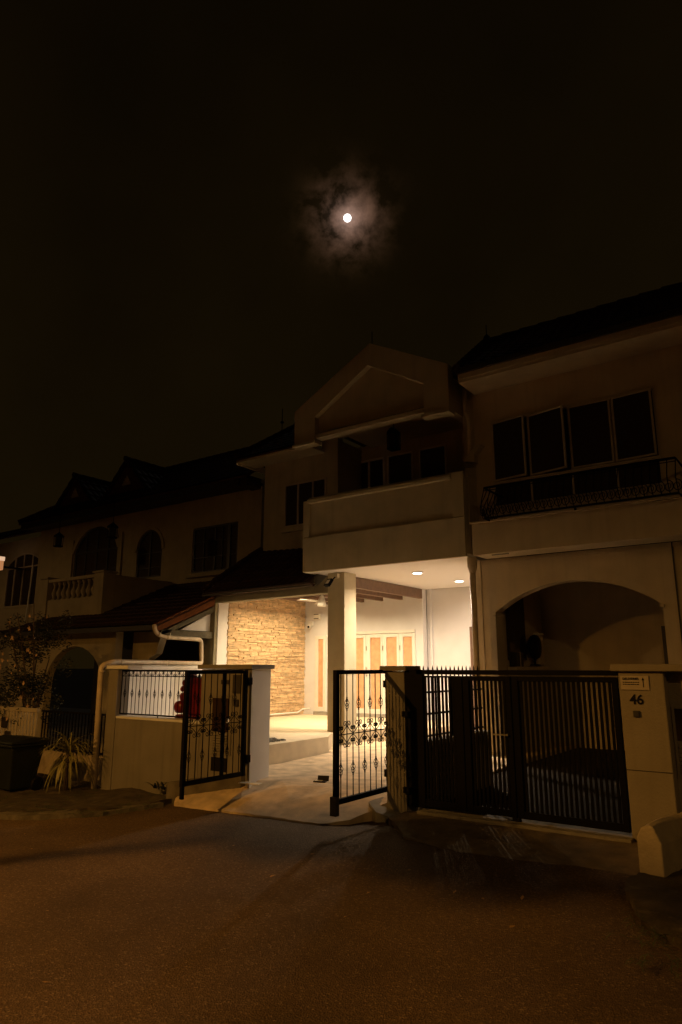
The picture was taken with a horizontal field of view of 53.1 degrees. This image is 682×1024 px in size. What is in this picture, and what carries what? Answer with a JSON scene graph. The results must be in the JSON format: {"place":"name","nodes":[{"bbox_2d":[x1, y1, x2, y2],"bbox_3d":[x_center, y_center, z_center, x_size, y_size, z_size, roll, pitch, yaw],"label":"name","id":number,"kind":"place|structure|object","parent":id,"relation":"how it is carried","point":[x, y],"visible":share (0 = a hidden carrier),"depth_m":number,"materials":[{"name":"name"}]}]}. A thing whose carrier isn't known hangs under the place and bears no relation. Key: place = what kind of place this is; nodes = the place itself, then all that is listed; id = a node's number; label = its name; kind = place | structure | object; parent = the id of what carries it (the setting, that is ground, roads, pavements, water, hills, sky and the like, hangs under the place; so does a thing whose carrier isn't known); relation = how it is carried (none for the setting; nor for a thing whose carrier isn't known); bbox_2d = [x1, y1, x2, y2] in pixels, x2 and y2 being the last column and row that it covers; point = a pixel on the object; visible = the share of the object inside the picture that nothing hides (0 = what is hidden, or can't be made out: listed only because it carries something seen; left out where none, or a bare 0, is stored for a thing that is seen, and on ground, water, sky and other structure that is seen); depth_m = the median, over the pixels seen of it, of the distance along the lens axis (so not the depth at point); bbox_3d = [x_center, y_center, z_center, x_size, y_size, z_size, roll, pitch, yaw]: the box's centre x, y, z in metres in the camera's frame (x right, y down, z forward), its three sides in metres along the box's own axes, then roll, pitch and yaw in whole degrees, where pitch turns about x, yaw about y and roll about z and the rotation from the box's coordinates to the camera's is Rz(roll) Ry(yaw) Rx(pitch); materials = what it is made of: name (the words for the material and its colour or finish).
{"place":"outdoors","nodes":[
{"label":"outdoors","id":0,"kind":"place"},
{"bbox_2d":[0,528,40,705],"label":"terrace house","id":1,"kind":"structure","parent":0,"point":[17,590],"depth_m":26.04,"materials":[{"name":"beige paint"}]},
{"bbox_2d":[0,556,23,569],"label":"wall lamp","id":2,"kind":"object","parent":1,"relation":"attached to","point":[2,559],"visible":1,"depth_m":25.25,"materials":[{"name":"glass"}]},
{"bbox_2d":[3,553,38,607],"bbox_3d":[-12.076,2.572,25.937,2.350,2.050,0.060,-9,-16,35],"label":"window","id":3,"kind":"structure","parent":1,"relation":"in","point":[17,581],"depth_m":26.01,"materials":[{"name":"black glass"}]},
{"bbox_2d":[0,773,171,812],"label":"verge soil","id":4,"kind":"structure","parent":0,"point":[102,800],"depth_m":9.67,"materials":[{"name":"brown soil"}]},
{"bbox_2d":[0,735,49,790],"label":"wheelie bin","id":5,"kind":"object","parent":4,"relation":"on","point":[19,762],"visible":1,"depth_m":10.44,"materials":[{"name":"black plastic"}]},
{"bbox_2d":[35,731,98,792],"bbox_3d":[-4.210,3.910,10.545,1.092,1.006,1.039,-9,-16,35],"label":"spiky plant","id":6,"kind":"object","parent":4,"relation":"on","point":[66,764],"visible":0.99,"depth_m":10.51,"materials":[{"name":"green plant"}]},
{"bbox_2d":[101,665,142,789],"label":"end pillar","id":7,"kind":"structure","parent":4,"relation":"on","point":[114,692],"depth_m":10.90,"materials":[{"name":"paint"}]},
{"bbox_2d":[147,781,166,789],"bbox_3d":[-2.609,3.911,9.759,0.480,0.087,0.293,-5,-14,19],"label":"weed","id":8,"kind":"object","parent":4,"relation":"on","point":[163,787],"visible":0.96,"depth_m":9.77,"materials":[{"name":"green plant"}]},
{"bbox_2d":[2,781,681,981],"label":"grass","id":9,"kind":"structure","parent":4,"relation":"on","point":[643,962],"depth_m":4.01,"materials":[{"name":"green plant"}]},
{"bbox_2d":[47,707,418,809],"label":"yard ground","id":10,"kind":"structure","parent":0,"point":[75,710],"depth_m":24.71,"materials":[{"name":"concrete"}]},
{"bbox_2d":[0,607,76,735],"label":"flowering bush","id":11,"kind":"object","parent":10,"relation":"on","point":[26,685],"visible":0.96,"depth_m":13.62,"materials":[{"name":"green plant"}]},
{"bbox_2d":[37,710,105,786],"bbox_3d":[-4.660,4.183,11.930,2.300,1.315,0.160,-9,-16,35],"label":"fence","id":12,"kind":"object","parent":10,"relation":"on","point":[45,763],"depth_m":12.02,"materials":[{"name":"black metal"}]},
{"bbox_2d":[0,706,39,736],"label":"slatted gate","id":13,"kind":"structure","parent":12,"relation":"attached to","point":[7,727],"depth_m":13.01,"materials":[{"name":"beige metal"}]},
{"bbox_2d":[0,447,264,752],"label":"terrace house","id":14,"kind":"structure","parent":10,"relation":"on","point":[186,531],"depth_m":19.31,"materials":[{"name":"beige paint"}]},
{"bbox_2d":[53,506,63,547],"bbox_3d":[-8.279,0.396,20.111,0.320,1.280,0.277,-9,-16,35],"label":"hanging lantern","id":15,"kind":"object","parent":14,"relation":"hanging from","point":[58,536],"visible":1,"depth_m":19.96,"materials":[{"name":"black metal"}]},
{"bbox_2d":[73,527,117,585],"bbox_3d":[-7.951,1.482,22.210,2.330,2.030,0.060,-9,-16,35],"label":"window","id":16,"kind":"structure","parent":14,"relation":"in","point":[95,552],"depth_m":22.30,"materials":[{"name":"black glass"}]},
{"bbox_2d":[107,492,118,538],"bbox_3d":[-6.213,0.079,18.667,0.320,1.300,0.277,-9,-16,35],"label":"hanging lantern","id":17,"kind":"object","parent":14,"relation":"hanging from","point":[112,526],"visible":1,"depth_m":18.50,"materials":[{"name":"black metal"}]},
{"bbox_2d":[90,624,202,788],"bbox_3d":[-3.850,3.543,13.392,0.798,2.811,4.893,-1,-13,6],"label":"drainpipe","id":18,"kind":"object","parent":14,"relation":"attached to","point":[98,710],"visible":0.93,"depth_m":11.19,"materials":[{"name":"white paint"}]},
{"bbox_2d":[136,530,161,577],"bbox_3d":[-5.760,1.266,20.650,1.160,1.460,0.060,-9,-16,35],"label":"window","id":19,"kind":"structure","parent":14,"relation":"in","point":[149,557],"depth_m":20.67,"materials":[{"name":"black glass"}]},
{"bbox_2d":[192,521,237,572],"bbox_3d":[-3.500,1.016,19.048,1.780,1.320,0.060,-9,-16,35],"label":"window","id":20,"kind":"structure","parent":14,"relation":"in","point":[215,546],"depth_m":19.06,"materials":[{"name":"black glass"}]},
{"bbox_2d":[111,670,201,793],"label":"garden wall","id":21,"kind":"structure","parent":10,"relation":"on","point":[147,747],"depth_m":10.27,"materials":[{"name":"paint"}]},
{"bbox_2d":[127,667,202,717],"bbox_3d":[-3.322,4.024,13.457,0.183,1.900,4.964,-1,-13,5],"label":"fence","id":22,"kind":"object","parent":21,"relation":"on","point":[176,680],"depth_m":12.40,"materials":[{"name":"white metal"}]},
{"bbox_2d":[142,665,197,666],"bbox_3d":[-3.412,3.104,13.750,0.024,0.024,4.521,-1,-13,6],"label":"conduit","id":23,"kind":"object","parent":22,"relation":"on","point":[165,666],"visible":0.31,"depth_m":13.26,"materials":[{"name":"white paint"}]},
{"bbox_2d":[174,674,201,719],"bbox_3d":[-2.147,2.889,10.348,0.845,0.899,0.290,-9,-16,35],"label":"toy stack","id":24,"kind":"object","parent":21,"relation":"attached to","point":[180,703],"visible":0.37,"depth_m":10.36,"materials":[{"name":"red plastic"}]},
{"bbox_2d":[197,664,274,787],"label":"meter pillar","id":25,"kind":"structure","parent":10,"relation":"on","point":[258,729],"depth_m":9.48,"materials":[{"name":"white paint"}]},
{"bbox_2d":[179,670,252,799],"bbox_3d":[-1.576,2.792,8.731,0.125,1.495,1.155,-9,-16,35],"label":"gate leaf","id":26,"kind":"object","parent":25,"relation":"attached to","point":[245,758],"visible":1,"depth_m":8.71,"materials":[{"name":"black metal"}]},
{"bbox_2d":[212,698,228,731],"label":"cabinet window","id":27,"kind":"structure","parent":25,"relation":"in","point":[219,704],"depth_m":9.55,"materials":[{"name":"glass"}]},
{"bbox_2d":[369,797,398,822],"bbox_3d":[0.564,3.503,7.696,0.517,0.430,0.502,-9,-16,35],"label":"pillar footing","id":28,"kind":"object","parent":10,"relation":"on","point":[381,814],"visible":0.23,"depth_m":7.63,"materials":[{"name":"concrete"}]},
{"bbox_2d":[379,666,420,812],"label":"gate pillar","id":29,"kind":"structure","parent":28,"relation":"on","point":[396,740],"depth_m":7.88,"materials":[{"name":"paint"}]},
{"bbox_2d":[330,670,386,816],"bbox_3d":[0.256,2.517,7.634,0.080,1.465,1.170,-9,-16,35],"label":"gate leaf","id":30,"kind":"object","parent":29,"relation":"attached to","point":[336,801],"visible":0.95,"depth_m":7.44,"materials":[{"name":"black iron"}]},
{"bbox_2d":[402,670,631,832],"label":"slatted gate","id":31,"kind":"structure","parent":29,"relation":"attached to","point":[414,714],"depth_m":7.11,"materials":[{"name":"black metal"}]},
{"bbox_2d":[417,807,633,842],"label":"gate sill","id":32,"kind":"structure","parent":10,"relation":"on","point":[617,836],"depth_m":6.81,"materials":[{"name":"concrete"}]},
{"bbox_2d":[610,664,681,841],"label":"gate pillar","id":33,"kind":"structure","parent":10,"relation":"on","point":[651,701],"depth_m":6.36,"materials":[{"name":"paint"}]},
{"bbox_2d":[674,709,681,740],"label":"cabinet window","id":34,"kind":"structure","parent":33,"relation":"in","point":[678,712],"depth_m":6.38,"materials":[{"name":"glass"}]},
{"bbox_2d":[269,737,285,741],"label":"shoes","id":35,"kind":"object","parent":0,"point":[272,739],"depth_m":11.68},
{"bbox_2d":[0,804,681,1023],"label":"road","id":36,"kind":"structure","parent":0,"point":[133,924],"depth_m":4.30,"materials":[{"name":"grey asphalt"}]},
{"bbox_2d":[0,802,163,819],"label":"kerb","id":37,"kind":"structure","parent":36,"relation":"on","point":[48,815],"depth_m":8.57,"materials":[{"name":"concrete"}]},
{"bbox_2d":[388,811,639,874],"bbox_3d":[1.448,3.179,6.362,2.713,0.268,1.240,-9,-16,35],"label":"gate apron","id":38,"kind":"object","parent":36,"relation":"on","point":[472,837],"visible":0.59,"depth_m":6.31,"materials":[{"name":"concrete"}]},
{"bbox_2d":[0,0,681,668],"label":"sky","id":39,"kind":"structure","parent":0,"point":[182,269],"materials":[{"name":"black"}]},
{"bbox_2d":[344,214,350,221],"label":"moon","id":40,"kind":"object","parent":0,"point":[347,217],"visible":1,"depth_m":365.95,"materials":[{"name":"white"}]},
{"bbox_2d":[269,714,449,764],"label":"carport floor","id":41,"kind":"structure","parent":0,"point":[306,735],"depth_m":13.00,"materials":[{"name":"beige tile"}]},
{"bbox_2d":[200,341,526,744],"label":"terrace house","id":42,"kind":"structure","parent":41,"relation":"on","point":[379,527],"depth_m":15.64,"materials":[{"name":"paint"}]},
{"bbox_2d":[284,477,326,526],"bbox_3d":[-0.871,-0.218,16.566,1.290,1.090,0.060,-9,-16,35],"label":"window","id":43,"kind":"structure","parent":42,"relation":"in","point":[295,494],"depth_m":16.68,"materials":[{"name":"black glass"}]},
{"bbox_2d":[307,621,313,628],"bbox_3d":[-0.860,3.106,18.725,0.140,0.220,0.183,-9,-16,35],"label":"security camera","id":44,"kind":"object","parent":42,"relation":"attached to","point":[310,624],"visible":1,"depth_m":18.73,"materials":[{"name":"white paint"}]},
{"bbox_2d":[297,595,327,606],"bbox_3d":[-0.464,2.006,16.291,1.262,0.490,1.232,-9,-16,35],"label":"ceiling fan","id":45,"kind":"object","parent":42,"relation":"hanging from","point":[320,602],"visible":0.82,"depth_m":16.28,"materials":[{"name":"white paint"}]},
{"bbox_2d":[313,613,320,619],"bbox_3d":[-0.651,2.859,18.676,0.200,0.160,0.106,-9,-16,35],"label":"meter box","id":46,"kind":"object","parent":42,"relation":"attached to","point":[316,616],"visible":1,"depth_m":18.64,"materials":[{"name":"white paint"}]},
{"bbox_2d":[314,636,326,711],"bbox_3d":[-0.546,4.330,18.335,0.374,1.970,0.050,-9,-16,35],"label":"door","id":47,"kind":"structure","parent":42,"relation":"in","point":[320,641],"depth_m":18.32,"materials":[{"name":"white paint"}]},
{"bbox_2d":[324,573,339,586],"bbox_3d":[-0.179,1.387,13.886,0.320,0.287,0.167,8,-15,-31],"label":"floodlight","id":48,"kind":"object","parent":42,"relation":"attached to","point":[328,582],"visible":1,"depth_m":13.83,"materials":[{"name":"paint"}]},
{"bbox_2d":[356,635,365,713],"bbox_3d":[0.442,4.174,17.645,0.504,1.970,0.050,-9,-16,35],"label":"door","id":49,"kind":"structure","parent":42,"relation":"in","point":[360,639],"depth_m":17.62,"materials":[{"name":"white paint"}]},
{"bbox_2d":[361,457,384,488],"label":"window","id":50,"kind":"structure","parent":42,"relation":"in","point":[372,470],"depth_m":16.78,"materials":[{"name":"black glass"}]},
{"bbox_2d":[366,634,382,713],"bbox_3d":[0.847,4.107,17.350,0.494,1.970,0.070,-9,-16,35],"label":"door","id":51,"kind":"structure","parent":42,"relation":"in","point":[373,642],"depth_m":17.38,"materials":[{"name":"white paint"}]},
{"bbox_2d":[382,633,398,713],"bbox_3d":[1.254,4.043,17.067,0.494,1.970,0.070,-9,-16,35],"label":"door","id":52,"kind":"structure","parent":42,"relation":"in","point":[390,642],"depth_m":17.20,"materials":[{"name":"white paint"}]},
{"bbox_2d":[387,424,400,451],"bbox_3d":[1.131,-1.710,14.690,0.220,0.770,0.200,-9,-16,35],"label":"hanging lantern","id":53,"kind":"object","parent":42,"relation":"hanging from","point":[393,435],"visible":0.9,"depth_m":14.60,"materials":[{"name":"black metal"}]},
{"bbox_2d":[387,451,412,483],"bbox_3d":[1.420,-0.282,16.172,0.700,2.300,0.060,-9,-16,35],"label":"window","id":54,"kind":"structure","parent":42,"relation":"in","point":[399,466],"depth_m":16.36,"materials":[{"name":"black glass"}]},
{"bbox_2d":[399,633,415,665],"bbox_3d":[1.648,3.980,16.791,0.464,1.970,0.070,-9,-16,35],"label":"door","id":55,"kind":"structure","parent":42,"relation":"in","point":[407,641],"depth_m":16.93,"materials":[{"name":"white paint"}]},
{"bbox_2d":[419,444,446,477],"bbox_3d":[2.136,-0.395,15.672,0.700,2.300,0.060,-9,-16,35],"label":"window","id":56,"kind":"structure","parent":42,"relation":"in","point":[432,460],"depth_m":15.85,"materials":[{"name":"black glass"}]},
{"bbox_2d":[174,741,575,824],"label":"driveway","id":57,"kind":"structure","parent":0,"point":[291,791],"depth_m":8.80,"materials":[{"name":"beige concrete"}]},
{"bbox_2d":[166,776,244,803],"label":"ramp kerb","id":58,"kind":"structure","parent":57,"relation":"on","point":[172,790],"depth_m":9.13,"materials":[{"name":"concrete"}]},
{"bbox_2d":[238,781,261,784],"bbox_3d":[-1.181,3.523,8.871,0.300,0.012,0.100,-6,-14,23],"label":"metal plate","id":59,"kind":"object","parent":57,"relation":"on","point":[252,783],"visible":1,"depth_m":8.86,"materials":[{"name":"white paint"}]},
{"bbox_2d":[313,775,328,782],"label":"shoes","id":60,"kind":"object","parent":57,"relation":"on","point":[322,779],"visible":1,"depth_m":9.24,"materials":[{"name":"black leather"}]},
{"bbox_2d":[533,633,544,665],"bbox_3d":[3.976,2.753,13.684,0.110,0.640,0.290,-9,-16,35],"label":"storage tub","id":61,"kind":"object","parent":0,"point":[540,661],"visible":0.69,"depth_m":13.64,"materials":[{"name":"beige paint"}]},
{"bbox_2d":[447,748,631,832],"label":"yard","id":62,"kind":"structure","parent":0,"point":[604,786],"depth_m":8.98,"materials":[{"name":"tile"}]},
{"bbox_2d":[419,665,490,809],"bbox_3d":[1.451,2.772,8.654,0.200,1.620,1.690,-9,-16,35],"label":"boundary fence","id":63,"kind":"object","parent":62,"relation":"on","point":[453,744],"visible":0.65,"depth_m":8.37,"materials":[{"name":"metal"}]},
{"bbox_2d":[452,282,681,755],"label":"terrace house","id":64,"kind":"structure","parent":62,"relation":"on","point":[598,386],"depth_m":11.86,"materials":[{"name":"beige paint"}]},
{"bbox_2d":[528,634,541,665],"bbox_3d":[3.791,2.704,13.377,0.200,0.600,0.480,-9,-16,35],"label":"standing fan","id":65,"kind":"object","parent":64,"relation":"on","point":[534,646],"visible":1,"depth_m":13.26},
{"bbox_2d":[491,386,663,508],"bbox_3d":[3.944,-1.068,11.800,2.850,1.700,0.291,-9,-16,35],"label":"window","id":66,"kind":"structure","parent":64,"relation":"in","point":[620,428],"depth_m":11.73,"materials":[{"name":"black glass"}]},
{"bbox_2d":[480,456,681,520],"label":"balcony railing","id":67,"kind":"structure","parent":64,"relation":"on","point":[487,517],"depth_m":10.72,"materials":[{"name":"black metal"}]},
{"bbox_2d":[661,626,668,663],"bbox_3d":[6.378,3.229,12.436,0.780,2.300,0.070,-9,-16,35],"label":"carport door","id":68,"kind":"structure","parent":64,"relation":"in","point":[662,627],"depth_m":12.79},
{"bbox_2d":[625,869,681,948],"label":"grass verge","id":69,"kind":"object","parent":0,"point":[657,902],"depth_m":4.55,"materials":[{"name":"green plant"}]},
{"bbox_2d":[637,812,681,876],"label":"concrete block","id":70,"kind":"structure","parent":69,"relation":"on","point":[659,841],"depth_m":5.27,"materials":[{"name":"beige concrete"}]}
]}

